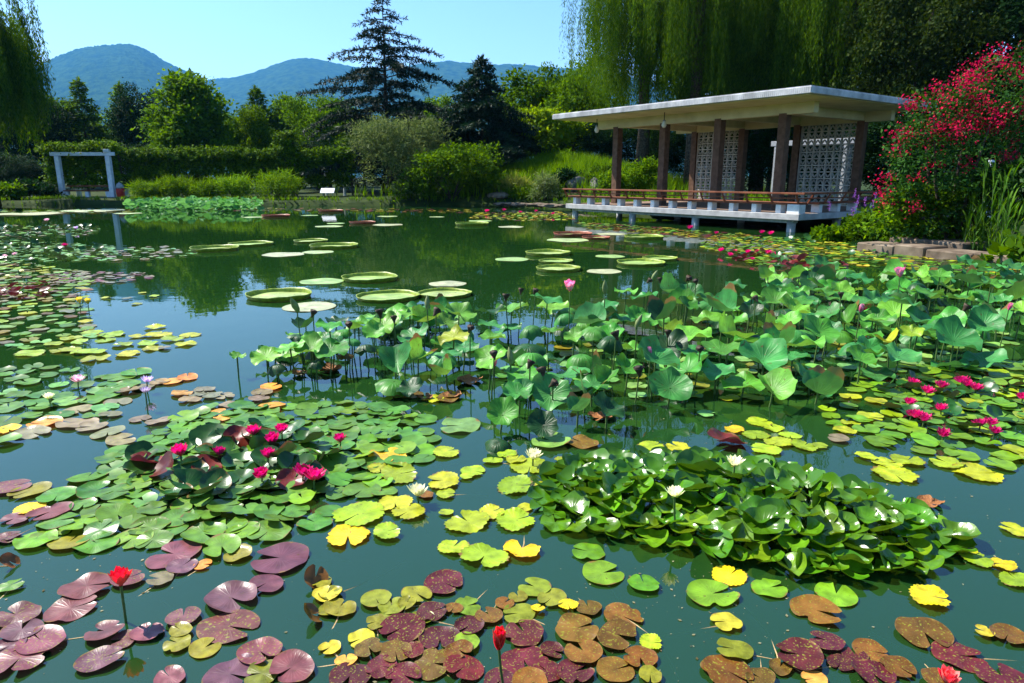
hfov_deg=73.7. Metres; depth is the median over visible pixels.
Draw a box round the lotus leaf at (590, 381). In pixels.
[574,374,609,406]
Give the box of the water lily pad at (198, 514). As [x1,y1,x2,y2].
[180,510,220,520]
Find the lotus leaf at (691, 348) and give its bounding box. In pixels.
[675,342,710,377]
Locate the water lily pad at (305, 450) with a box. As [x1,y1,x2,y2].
[294,448,321,457]
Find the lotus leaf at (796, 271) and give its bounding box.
[788,264,807,289]
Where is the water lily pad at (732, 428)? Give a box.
[724,425,744,432]
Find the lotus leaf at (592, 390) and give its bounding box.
[580,370,605,412]
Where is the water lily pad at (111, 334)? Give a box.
[97,331,124,337]
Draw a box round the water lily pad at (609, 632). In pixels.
[597,618,635,649]
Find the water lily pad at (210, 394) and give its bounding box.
[202,392,222,397]
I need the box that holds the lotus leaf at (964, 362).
[931,358,979,369]
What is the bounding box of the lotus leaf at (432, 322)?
[420,319,434,330]
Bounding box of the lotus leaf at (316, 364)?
[307,360,325,379]
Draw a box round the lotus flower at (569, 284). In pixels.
[564,279,574,342]
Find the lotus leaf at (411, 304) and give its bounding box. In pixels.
[405,301,424,326]
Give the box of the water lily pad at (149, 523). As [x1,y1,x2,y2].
[127,516,170,533]
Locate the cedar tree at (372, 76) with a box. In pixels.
[295,0,457,193]
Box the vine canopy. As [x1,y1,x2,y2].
[33,137,130,191]
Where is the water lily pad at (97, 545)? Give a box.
[72,531,118,553]
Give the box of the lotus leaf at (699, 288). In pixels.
[679,283,703,321]
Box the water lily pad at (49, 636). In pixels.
[14,624,82,654]
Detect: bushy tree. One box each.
[0,151,36,181]
[0,158,49,193]
[114,142,188,186]
[296,141,367,189]
[350,144,415,191]
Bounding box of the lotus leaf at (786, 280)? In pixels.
[774,269,792,283]
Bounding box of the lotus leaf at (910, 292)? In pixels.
[899,284,919,317]
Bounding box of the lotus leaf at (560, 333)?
[550,326,569,344]
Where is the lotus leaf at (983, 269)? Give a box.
[968,267,999,289]
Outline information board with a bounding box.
[320,188,334,195]
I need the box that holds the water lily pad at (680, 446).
[665,441,690,450]
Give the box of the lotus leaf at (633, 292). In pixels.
[614,287,637,313]
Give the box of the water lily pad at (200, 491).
[187,476,222,497]
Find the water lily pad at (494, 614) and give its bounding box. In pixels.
[475,605,502,622]
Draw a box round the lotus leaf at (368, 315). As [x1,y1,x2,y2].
[360,312,383,324]
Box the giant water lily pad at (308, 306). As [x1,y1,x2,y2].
[282,302,335,310]
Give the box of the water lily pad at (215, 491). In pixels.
[190,485,224,496]
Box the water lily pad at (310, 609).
[304,603,320,621]
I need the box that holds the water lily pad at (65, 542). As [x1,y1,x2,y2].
[47,535,88,548]
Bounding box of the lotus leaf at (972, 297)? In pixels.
[946,292,974,306]
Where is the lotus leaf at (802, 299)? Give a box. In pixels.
[791,295,814,326]
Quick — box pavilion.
[552,85,931,231]
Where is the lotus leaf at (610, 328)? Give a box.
[601,322,624,338]
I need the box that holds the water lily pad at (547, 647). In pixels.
[540,641,563,657]
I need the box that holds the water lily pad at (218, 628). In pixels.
[196,609,259,644]
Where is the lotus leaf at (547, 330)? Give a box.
[541,326,564,352]
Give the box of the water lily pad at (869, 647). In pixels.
[852,638,887,661]
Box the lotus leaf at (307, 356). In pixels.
[304,352,329,360]
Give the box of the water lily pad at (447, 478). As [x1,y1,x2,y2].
[428,471,458,488]
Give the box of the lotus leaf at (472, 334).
[462,329,473,340]
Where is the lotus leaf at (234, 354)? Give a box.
[229,351,245,376]
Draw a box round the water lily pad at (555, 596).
[537,588,566,605]
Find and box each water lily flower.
[42,392,53,403]
[69,374,84,388]
[75,296,81,313]
[84,298,90,313]
[108,565,131,622]
[140,386,151,409]
[141,375,153,392]
[170,443,187,461]
[212,446,225,461]
[245,424,260,435]
[252,466,267,485]
[260,447,274,461]
[264,431,278,441]
[275,423,287,441]
[293,462,313,481]
[303,466,325,488]
[333,432,345,451]
[407,482,427,503]
[493,625,505,682]
[525,447,542,465]
[664,485,683,535]
[727,454,744,486]
[903,397,917,404]
[906,409,912,420]
[908,377,920,389]
[909,409,924,421]
[917,412,931,426]
[921,385,935,396]
[935,380,948,387]
[935,402,947,414]
[937,427,951,439]
[938,664,961,682]
[953,375,969,384]
[962,379,973,385]
[969,382,984,393]
[971,418,987,430]
[985,416,998,429]
[989,424,1001,438]
[1015,392,1023,403]
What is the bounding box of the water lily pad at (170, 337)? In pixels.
[160,335,184,340]
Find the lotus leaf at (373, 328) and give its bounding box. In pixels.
[362,319,384,364]
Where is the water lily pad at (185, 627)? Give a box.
[169,621,192,636]
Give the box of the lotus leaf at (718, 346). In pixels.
[697,338,741,363]
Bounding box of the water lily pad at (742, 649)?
[717,637,771,658]
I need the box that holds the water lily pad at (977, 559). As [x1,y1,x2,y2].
[958,547,994,567]
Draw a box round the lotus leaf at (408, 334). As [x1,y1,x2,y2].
[397,322,427,364]
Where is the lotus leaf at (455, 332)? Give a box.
[438,324,468,349]
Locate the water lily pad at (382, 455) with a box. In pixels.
[367,447,406,462]
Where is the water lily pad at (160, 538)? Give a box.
[134,530,173,548]
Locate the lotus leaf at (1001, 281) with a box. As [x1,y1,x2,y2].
[991,279,1015,288]
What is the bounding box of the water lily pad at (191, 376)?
[177,372,197,379]
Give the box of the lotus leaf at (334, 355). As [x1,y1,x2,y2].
[333,338,344,367]
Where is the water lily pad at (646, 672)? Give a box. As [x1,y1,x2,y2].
[639,665,661,682]
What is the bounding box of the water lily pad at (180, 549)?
[145,540,201,568]
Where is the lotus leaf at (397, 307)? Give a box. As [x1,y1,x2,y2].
[384,303,406,343]
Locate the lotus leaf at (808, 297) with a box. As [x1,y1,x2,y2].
[791,291,818,323]
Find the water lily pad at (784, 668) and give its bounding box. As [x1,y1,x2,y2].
[769,642,791,675]
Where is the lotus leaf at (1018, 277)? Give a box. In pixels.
[1003,273,1023,280]
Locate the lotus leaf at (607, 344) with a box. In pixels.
[596,336,623,366]
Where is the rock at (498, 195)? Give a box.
[487,192,508,198]
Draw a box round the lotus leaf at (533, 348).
[512,343,545,355]
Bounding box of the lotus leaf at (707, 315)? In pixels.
[690,310,726,340]
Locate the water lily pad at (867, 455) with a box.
[855,451,877,459]
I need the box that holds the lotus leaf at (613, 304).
[601,299,619,308]
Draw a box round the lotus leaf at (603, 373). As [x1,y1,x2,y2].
[594,364,618,392]
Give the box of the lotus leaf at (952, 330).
[933,314,982,369]
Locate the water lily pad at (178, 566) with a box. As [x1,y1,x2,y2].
[165,558,197,575]
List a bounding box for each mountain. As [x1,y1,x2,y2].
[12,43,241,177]
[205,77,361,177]
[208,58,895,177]
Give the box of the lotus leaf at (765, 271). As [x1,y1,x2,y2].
[758,264,774,283]
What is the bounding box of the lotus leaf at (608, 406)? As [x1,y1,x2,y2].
[592,391,623,427]
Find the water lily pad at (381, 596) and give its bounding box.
[360,589,391,606]
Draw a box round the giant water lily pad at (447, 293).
[418,288,471,298]
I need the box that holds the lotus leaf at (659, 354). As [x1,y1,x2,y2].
[638,334,679,395]
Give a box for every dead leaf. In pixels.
[292,369,307,374]
[319,363,341,370]
[416,392,432,398]
[442,390,461,396]
[457,374,482,384]
[588,411,611,420]
[917,495,944,506]
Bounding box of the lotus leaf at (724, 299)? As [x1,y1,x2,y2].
[706,282,736,340]
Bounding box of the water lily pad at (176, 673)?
[153,665,185,682]
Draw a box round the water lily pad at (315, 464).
[301,460,329,476]
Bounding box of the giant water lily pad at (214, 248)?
[189,244,238,251]
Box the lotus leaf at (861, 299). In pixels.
[850,295,878,328]
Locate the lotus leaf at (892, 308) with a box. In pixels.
[877,295,910,326]
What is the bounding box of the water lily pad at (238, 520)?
[204,516,247,532]
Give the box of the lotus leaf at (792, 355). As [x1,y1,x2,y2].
[787,350,810,372]
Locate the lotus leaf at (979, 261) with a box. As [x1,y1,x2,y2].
[971,255,986,271]
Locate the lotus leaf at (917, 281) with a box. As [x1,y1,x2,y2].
[913,280,933,302]
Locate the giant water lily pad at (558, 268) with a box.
[536,264,580,272]
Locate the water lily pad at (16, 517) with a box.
[0,512,27,523]
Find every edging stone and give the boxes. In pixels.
[493,202,504,205]
[500,202,512,205]
[515,202,524,206]
[529,203,540,206]
[544,203,556,207]
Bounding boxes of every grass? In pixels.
[1,191,631,207]
[334,150,834,200]
[583,168,769,201]
[958,166,1003,250]
[967,156,1020,251]
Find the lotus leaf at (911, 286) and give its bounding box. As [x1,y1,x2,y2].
[907,283,926,300]
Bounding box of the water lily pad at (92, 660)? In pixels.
[73,645,124,671]
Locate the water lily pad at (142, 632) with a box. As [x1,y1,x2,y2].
[128,622,163,639]
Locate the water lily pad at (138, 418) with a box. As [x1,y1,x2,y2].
[128,415,150,421]
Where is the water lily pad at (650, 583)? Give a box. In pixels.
[627,574,659,590]
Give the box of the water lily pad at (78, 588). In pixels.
[57,572,109,598]
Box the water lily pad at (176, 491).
[154,483,192,494]
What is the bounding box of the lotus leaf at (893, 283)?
[886,275,911,291]
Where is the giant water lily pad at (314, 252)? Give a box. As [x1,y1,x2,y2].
[302,251,333,253]
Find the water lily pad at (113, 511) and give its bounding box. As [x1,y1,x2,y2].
[95,503,137,524]
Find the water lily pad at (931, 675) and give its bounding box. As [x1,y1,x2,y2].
[921,664,957,682]
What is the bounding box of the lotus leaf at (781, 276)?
[765,272,787,282]
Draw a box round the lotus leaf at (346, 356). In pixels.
[337,353,353,371]
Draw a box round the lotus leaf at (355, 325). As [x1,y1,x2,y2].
[335,321,362,355]
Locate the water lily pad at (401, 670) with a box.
[385,661,421,682]
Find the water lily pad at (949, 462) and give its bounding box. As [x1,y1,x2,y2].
[929,456,964,467]
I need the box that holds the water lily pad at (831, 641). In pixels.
[809,630,845,649]
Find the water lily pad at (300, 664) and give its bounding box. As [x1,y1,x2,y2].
[269,649,314,682]
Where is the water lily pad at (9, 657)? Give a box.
[0,648,47,672]
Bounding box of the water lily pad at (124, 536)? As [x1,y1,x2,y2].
[112,528,153,548]
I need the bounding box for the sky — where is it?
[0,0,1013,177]
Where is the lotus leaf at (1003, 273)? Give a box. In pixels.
[1000,269,1021,288]
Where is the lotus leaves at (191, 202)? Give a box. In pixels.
[122,195,264,210]
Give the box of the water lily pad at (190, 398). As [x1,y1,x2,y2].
[178,396,201,401]
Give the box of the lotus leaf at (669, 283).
[660,272,679,318]
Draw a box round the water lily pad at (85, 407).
[59,404,92,414]
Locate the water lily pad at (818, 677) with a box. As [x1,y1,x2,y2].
[794,668,827,682]
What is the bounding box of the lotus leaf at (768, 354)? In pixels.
[738,337,787,375]
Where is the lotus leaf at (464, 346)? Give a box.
[455,341,474,373]
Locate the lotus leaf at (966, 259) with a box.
[956,254,977,268]
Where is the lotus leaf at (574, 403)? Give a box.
[566,391,590,427]
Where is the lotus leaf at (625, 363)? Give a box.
[616,352,643,395]
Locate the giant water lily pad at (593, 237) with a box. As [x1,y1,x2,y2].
[582,235,609,239]
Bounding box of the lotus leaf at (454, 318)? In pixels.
[447,312,465,324]
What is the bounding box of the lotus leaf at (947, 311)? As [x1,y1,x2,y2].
[927,306,967,355]
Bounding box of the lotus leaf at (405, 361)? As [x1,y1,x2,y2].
[393,344,405,375]
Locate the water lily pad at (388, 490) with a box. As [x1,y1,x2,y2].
[371,486,397,494]
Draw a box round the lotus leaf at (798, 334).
[790,330,809,349]
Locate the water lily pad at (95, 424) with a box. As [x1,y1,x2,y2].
[75,421,107,430]
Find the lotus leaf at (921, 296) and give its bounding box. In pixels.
[908,293,936,301]
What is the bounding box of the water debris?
[0,337,995,682]
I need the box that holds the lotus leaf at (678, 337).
[656,328,687,367]
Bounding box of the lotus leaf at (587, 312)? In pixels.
[572,301,605,342]
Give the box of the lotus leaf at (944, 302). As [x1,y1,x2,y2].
[937,297,958,308]
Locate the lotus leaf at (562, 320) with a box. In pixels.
[554,313,573,325]
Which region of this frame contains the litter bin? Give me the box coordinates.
[116,182,124,196]
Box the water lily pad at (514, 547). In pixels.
[503,539,540,556]
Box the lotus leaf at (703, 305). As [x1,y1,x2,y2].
[698,301,722,313]
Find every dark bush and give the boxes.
[570,122,628,160]
[603,128,674,163]
[632,129,685,177]
[673,131,757,185]
[727,126,814,196]
[785,124,872,196]
[824,114,930,195]
[867,112,984,193]
[933,104,1023,197]
[983,129,1023,164]
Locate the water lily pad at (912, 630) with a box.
[895,617,953,647]
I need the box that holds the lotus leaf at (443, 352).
[432,349,462,379]
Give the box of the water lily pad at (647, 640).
[639,633,661,648]
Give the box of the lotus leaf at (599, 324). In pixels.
[591,321,623,332]
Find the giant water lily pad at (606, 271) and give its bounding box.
[587,269,621,273]
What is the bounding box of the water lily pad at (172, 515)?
[156,508,194,526]
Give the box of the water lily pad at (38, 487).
[6,481,51,497]
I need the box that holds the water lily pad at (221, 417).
[213,414,229,420]
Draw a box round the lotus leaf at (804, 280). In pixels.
[799,270,824,295]
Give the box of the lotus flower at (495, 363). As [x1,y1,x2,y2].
[492,357,496,391]
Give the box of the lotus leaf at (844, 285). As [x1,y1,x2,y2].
[831,280,854,302]
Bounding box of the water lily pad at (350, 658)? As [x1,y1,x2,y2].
[319,654,356,666]
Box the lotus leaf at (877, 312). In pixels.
[858,306,896,332]
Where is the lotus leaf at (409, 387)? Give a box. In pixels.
[396,377,422,396]
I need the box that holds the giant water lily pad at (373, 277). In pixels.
[341,272,397,282]
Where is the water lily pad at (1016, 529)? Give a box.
[999,522,1023,535]
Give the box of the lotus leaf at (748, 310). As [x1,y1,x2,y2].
[738,303,763,332]
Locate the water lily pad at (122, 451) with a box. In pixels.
[115,448,149,456]
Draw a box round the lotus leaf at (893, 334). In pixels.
[873,328,898,366]
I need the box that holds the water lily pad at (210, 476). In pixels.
[199,467,231,493]
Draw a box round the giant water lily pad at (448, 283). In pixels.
[429,281,466,285]
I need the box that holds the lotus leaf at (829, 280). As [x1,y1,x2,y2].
[826,278,850,296]
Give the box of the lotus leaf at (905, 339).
[898,334,925,344]
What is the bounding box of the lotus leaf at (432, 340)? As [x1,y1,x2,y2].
[430,334,443,348]
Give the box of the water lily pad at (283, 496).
[261,490,294,502]
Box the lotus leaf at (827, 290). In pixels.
[808,286,838,304]
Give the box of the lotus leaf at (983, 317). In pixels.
[967,304,1005,351]
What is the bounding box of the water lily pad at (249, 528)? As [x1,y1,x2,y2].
[224,521,259,537]
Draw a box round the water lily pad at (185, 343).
[175,340,197,345]
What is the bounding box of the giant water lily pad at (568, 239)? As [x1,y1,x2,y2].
[547,238,588,241]
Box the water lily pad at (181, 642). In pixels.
[163,633,190,651]
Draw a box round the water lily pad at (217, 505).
[206,498,244,511]
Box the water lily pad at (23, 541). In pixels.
[12,529,57,548]
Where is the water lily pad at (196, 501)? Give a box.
[170,493,213,511]
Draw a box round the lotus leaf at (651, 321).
[647,312,669,333]
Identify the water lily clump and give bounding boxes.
[527,445,980,579]
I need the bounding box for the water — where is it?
[0,204,1023,682]
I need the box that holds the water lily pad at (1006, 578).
[998,571,1023,586]
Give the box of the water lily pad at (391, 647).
[379,640,411,661]
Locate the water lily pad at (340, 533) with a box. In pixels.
[326,524,370,545]
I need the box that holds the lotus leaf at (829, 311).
[815,302,843,318]
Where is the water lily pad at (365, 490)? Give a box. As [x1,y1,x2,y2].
[342,482,380,496]
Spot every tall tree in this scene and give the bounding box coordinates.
[653,66,752,183]
[813,10,938,191]
[817,0,1019,188]
[876,0,1022,195]
[956,0,1023,158]
[992,12,1023,112]
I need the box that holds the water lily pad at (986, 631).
[975,624,995,636]
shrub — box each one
[0,178,34,199]
[3,176,67,197]
[121,176,170,198]
[149,172,197,197]
[184,175,223,198]
[206,170,263,198]
[243,167,306,199]
[341,111,458,199]
[385,138,509,204]
[494,170,538,191]
[502,178,540,199]
[527,170,563,199]
[538,145,581,159]
[548,165,591,188]
[565,169,602,184]
[583,161,622,174]
[590,168,630,196]
[621,155,657,193]
[809,222,852,241]
[828,191,898,240]
[862,176,990,241]
[876,219,931,241]
[955,152,1023,233]
[978,228,1023,264]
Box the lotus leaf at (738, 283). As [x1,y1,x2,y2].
[725,279,746,289]
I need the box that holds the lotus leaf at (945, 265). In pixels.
[929,261,952,289]
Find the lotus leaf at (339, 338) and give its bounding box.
[322,333,348,340]
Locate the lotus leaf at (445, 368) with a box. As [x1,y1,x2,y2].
[429,354,451,389]
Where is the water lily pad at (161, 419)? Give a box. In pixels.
[144,416,170,424]
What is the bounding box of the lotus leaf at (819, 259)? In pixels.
[813,255,838,269]
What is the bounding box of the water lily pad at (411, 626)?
[378,613,424,641]
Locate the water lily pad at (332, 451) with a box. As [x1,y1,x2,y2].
[309,446,341,454]
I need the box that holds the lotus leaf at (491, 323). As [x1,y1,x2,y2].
[478,319,505,344]
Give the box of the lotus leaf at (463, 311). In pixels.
[445,301,476,324]
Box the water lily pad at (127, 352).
[115,350,140,355]
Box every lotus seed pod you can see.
[290,297,304,363]
[310,309,316,359]
[345,321,352,371]
[375,309,383,360]
[390,315,396,344]
[424,295,430,349]
[433,307,440,351]
[467,324,474,373]
[489,350,497,398]
[503,293,509,339]
[507,347,512,370]
[518,288,523,336]
[527,359,534,407]
[533,288,538,324]
[536,366,546,408]
[549,378,558,412]
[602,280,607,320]
[610,330,618,369]
[633,365,643,402]
[634,314,641,358]
[644,277,652,322]
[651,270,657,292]
[657,277,662,297]
[665,329,671,365]
[682,275,691,321]
[691,278,697,324]
[693,345,703,389]
[750,295,757,342]
[838,292,843,320]
[957,303,971,354]
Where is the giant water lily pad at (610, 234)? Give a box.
[598,233,623,234]
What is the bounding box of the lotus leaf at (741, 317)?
[718,313,747,342]
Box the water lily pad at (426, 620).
[413,611,453,625]
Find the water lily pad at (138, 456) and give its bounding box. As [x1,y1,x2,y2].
[130,451,162,462]
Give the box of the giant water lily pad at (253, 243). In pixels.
[228,240,273,246]
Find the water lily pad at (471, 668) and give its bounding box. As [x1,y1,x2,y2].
[443,654,483,679]
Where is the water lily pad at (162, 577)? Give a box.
[139,571,173,595]
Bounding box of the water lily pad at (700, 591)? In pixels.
[686,579,739,605]
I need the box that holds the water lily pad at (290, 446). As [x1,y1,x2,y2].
[269,441,297,457]
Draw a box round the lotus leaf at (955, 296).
[940,294,970,306]
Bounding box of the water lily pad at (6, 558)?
[0,552,19,567]
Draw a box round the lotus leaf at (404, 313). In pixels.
[398,306,420,327]
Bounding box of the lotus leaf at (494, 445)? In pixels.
[485,438,511,452]
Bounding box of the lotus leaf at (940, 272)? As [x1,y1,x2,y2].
[928,268,952,290]
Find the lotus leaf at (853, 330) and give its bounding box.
[845,325,883,337]
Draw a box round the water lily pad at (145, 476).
[141,468,173,482]
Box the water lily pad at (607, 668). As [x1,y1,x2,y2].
[596,656,634,681]
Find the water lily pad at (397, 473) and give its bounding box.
[381,462,416,482]
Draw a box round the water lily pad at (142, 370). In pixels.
[121,367,151,374]
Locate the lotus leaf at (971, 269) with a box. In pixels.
[966,265,996,290]
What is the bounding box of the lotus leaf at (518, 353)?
[501,348,526,363]
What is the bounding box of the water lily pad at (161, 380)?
[149,378,170,384]
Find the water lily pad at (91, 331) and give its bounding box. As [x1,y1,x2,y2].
[79,330,103,334]
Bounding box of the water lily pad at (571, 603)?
[558,598,578,608]
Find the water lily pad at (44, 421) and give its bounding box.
[26,415,62,426]
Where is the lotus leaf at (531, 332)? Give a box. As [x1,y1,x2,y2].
[519,325,543,343]
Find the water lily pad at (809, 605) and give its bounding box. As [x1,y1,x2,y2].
[789,594,841,623]
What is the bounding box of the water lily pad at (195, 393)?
[188,391,208,395]
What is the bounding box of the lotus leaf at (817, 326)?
[804,314,839,363]
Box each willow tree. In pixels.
[0,0,60,204]
[559,0,726,169]
[585,0,780,187]
[650,0,862,195]
[730,0,978,197]
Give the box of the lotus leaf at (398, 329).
[387,325,404,334]
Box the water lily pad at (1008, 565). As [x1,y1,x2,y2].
[990,557,1017,570]
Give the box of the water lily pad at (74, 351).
[70,349,90,353]
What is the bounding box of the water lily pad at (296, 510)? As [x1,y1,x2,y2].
[281,504,309,516]
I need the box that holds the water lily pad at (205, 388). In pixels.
[194,386,214,390]
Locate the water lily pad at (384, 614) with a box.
[379,611,396,617]
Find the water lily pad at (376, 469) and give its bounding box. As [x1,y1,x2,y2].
[367,462,387,472]
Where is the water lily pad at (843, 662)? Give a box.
[818,653,853,670]
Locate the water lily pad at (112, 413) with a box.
[98,411,122,415]
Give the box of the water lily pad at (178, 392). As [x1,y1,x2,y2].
[171,390,192,394]
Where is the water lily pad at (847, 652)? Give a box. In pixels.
[841,647,868,660]
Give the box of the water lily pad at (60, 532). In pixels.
[28,525,70,542]
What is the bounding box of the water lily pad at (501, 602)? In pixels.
[495,596,513,608]
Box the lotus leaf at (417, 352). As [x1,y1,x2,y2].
[409,333,437,376]
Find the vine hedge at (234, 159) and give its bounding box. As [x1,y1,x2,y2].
[113,142,359,195]
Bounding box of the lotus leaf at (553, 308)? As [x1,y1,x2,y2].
[537,300,568,325]
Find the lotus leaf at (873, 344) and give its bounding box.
[857,335,884,367]
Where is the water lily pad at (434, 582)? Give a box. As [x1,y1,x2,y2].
[424,569,462,593]
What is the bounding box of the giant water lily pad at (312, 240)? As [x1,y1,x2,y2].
[294,238,327,242]
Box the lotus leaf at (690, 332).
[675,324,712,344]
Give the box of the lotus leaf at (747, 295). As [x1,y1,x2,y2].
[740,292,764,328]
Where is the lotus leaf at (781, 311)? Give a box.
[774,309,790,315]
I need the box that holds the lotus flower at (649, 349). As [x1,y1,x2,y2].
[647,346,651,393]
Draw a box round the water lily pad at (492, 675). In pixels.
[484,667,513,682]
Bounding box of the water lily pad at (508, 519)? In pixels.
[496,507,534,530]
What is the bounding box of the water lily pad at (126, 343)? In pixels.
[113,342,132,345]
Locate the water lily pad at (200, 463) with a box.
[170,455,208,470]
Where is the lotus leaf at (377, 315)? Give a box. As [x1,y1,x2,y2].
[373,313,396,345]
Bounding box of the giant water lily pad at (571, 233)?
[553,231,591,236]
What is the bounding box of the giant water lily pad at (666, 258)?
[642,255,677,260]
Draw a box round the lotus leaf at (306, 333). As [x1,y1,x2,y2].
[301,331,322,360]
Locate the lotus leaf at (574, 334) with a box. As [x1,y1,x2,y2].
[563,325,581,355]
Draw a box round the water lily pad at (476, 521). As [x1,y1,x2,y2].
[444,510,489,532]
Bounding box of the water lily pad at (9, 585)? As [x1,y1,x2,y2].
[0,578,24,598]
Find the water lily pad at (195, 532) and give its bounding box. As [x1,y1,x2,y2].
[180,521,226,542]
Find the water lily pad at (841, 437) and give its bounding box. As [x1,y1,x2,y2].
[828,434,849,441]
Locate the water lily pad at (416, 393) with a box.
[406,391,423,397]
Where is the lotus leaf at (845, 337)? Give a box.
[836,330,853,347]
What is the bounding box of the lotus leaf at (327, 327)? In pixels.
[315,318,342,336]
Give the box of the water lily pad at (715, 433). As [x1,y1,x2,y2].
[707,427,745,443]
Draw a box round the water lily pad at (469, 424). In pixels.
[441,417,480,432]
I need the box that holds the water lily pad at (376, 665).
[365,653,396,677]
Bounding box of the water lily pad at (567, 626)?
[555,613,598,642]
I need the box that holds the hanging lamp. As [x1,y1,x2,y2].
[661,112,666,127]
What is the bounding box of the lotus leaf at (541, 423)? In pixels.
[527,409,558,437]
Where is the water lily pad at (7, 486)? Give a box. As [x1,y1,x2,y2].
[0,479,31,492]
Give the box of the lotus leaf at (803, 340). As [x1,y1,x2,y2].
[787,335,825,374]
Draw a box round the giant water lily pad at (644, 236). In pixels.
[624,234,663,239]
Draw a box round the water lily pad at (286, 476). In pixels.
[275,468,307,489]
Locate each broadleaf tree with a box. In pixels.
[0,96,83,181]
[0,122,43,178]
[31,95,110,187]
[56,76,119,188]
[100,77,159,180]
[101,80,143,144]
[130,66,239,179]
[147,113,194,163]
[210,107,259,173]
[223,103,279,190]
[229,85,283,187]
[262,91,318,142]
[277,93,348,189]
[315,96,362,143]
[330,121,365,189]
[391,100,434,133]
[424,92,452,187]
[478,63,590,153]
[517,51,635,158]
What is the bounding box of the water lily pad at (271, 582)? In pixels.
[249,574,282,591]
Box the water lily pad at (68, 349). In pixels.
[60,347,81,350]
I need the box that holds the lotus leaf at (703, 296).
[696,292,714,325]
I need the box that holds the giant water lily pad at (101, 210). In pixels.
[58,209,123,211]
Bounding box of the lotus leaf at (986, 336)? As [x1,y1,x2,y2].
[975,329,990,340]
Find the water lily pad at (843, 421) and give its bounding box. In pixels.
[840,419,860,424]
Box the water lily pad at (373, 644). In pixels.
[354,637,381,656]
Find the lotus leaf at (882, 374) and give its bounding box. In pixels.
[856,366,895,381]
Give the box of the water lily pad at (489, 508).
[479,503,504,518]
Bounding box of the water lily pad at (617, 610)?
[604,602,645,631]
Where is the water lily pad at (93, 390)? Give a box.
[85,386,114,393]
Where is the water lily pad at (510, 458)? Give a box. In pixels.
[506,455,525,462]
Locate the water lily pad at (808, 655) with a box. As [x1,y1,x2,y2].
[776,637,823,669]
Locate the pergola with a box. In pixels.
[49,149,132,197]
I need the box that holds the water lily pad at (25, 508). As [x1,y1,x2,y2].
[12,502,46,513]
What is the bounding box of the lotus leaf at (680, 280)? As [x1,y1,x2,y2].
[675,278,686,315]
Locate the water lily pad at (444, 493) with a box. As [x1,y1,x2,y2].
[436,488,464,497]
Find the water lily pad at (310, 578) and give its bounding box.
[304,564,328,587]
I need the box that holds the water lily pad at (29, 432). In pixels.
[14,425,50,438]
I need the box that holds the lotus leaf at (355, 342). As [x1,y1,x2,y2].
[342,338,361,367]
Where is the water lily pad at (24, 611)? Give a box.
[0,601,41,626]
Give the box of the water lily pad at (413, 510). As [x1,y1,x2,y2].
[391,503,425,518]
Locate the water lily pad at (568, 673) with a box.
[557,658,594,682]
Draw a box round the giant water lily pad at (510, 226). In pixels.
[498,226,522,227]
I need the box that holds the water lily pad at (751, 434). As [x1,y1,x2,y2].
[742,430,770,438]
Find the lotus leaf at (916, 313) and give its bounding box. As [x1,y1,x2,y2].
[905,305,931,324]
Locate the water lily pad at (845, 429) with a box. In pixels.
[832,426,856,433]
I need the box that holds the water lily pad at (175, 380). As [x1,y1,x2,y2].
[160,378,181,383]
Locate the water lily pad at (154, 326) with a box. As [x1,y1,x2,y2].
[146,323,165,328]
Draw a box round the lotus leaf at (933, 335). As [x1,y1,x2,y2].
[899,324,935,348]
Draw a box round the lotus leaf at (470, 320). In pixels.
[455,312,478,323]
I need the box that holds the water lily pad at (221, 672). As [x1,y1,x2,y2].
[201,653,253,682]
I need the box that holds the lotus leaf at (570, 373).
[545,366,590,379]
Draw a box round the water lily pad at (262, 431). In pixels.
[255,427,282,436]
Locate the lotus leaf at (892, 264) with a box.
[879,259,905,278]
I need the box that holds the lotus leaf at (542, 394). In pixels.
[531,373,570,410]
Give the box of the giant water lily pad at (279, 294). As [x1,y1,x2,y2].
[245,287,311,301]
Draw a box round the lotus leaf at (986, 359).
[963,348,1008,367]
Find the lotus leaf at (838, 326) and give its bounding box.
[822,320,842,355]
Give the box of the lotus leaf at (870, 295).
[862,288,881,305]
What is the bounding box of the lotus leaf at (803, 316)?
[801,313,820,329]
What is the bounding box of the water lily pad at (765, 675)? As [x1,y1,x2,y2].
[745,660,775,682]
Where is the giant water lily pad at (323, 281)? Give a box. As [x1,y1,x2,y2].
[299,278,342,283]
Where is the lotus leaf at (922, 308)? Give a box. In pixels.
[915,305,929,323]
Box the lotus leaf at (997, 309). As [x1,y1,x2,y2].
[976,301,999,311]
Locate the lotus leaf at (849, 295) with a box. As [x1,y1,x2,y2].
[834,291,857,311]
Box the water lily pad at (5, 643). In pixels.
[0,637,26,652]
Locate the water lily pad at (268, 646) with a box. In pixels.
[236,636,282,663]
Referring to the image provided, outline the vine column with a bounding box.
[270,128,306,196]
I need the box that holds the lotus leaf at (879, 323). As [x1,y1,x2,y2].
[867,310,894,331]
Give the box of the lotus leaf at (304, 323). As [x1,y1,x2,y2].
[291,316,312,331]
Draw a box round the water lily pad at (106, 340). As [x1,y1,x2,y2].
[94,338,115,341]
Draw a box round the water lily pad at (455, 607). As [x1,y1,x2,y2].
[444,602,462,612]
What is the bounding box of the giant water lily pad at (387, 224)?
[375,224,402,225]
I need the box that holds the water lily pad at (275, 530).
[246,520,290,540]
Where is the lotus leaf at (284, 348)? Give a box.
[274,339,304,368]
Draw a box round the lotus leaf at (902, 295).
[888,292,915,324]
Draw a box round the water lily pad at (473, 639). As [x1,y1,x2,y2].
[454,631,479,649]
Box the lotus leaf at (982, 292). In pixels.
[975,290,987,301]
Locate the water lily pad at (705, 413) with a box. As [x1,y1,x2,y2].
[697,410,714,416]
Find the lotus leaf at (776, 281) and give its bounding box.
[769,278,786,308]

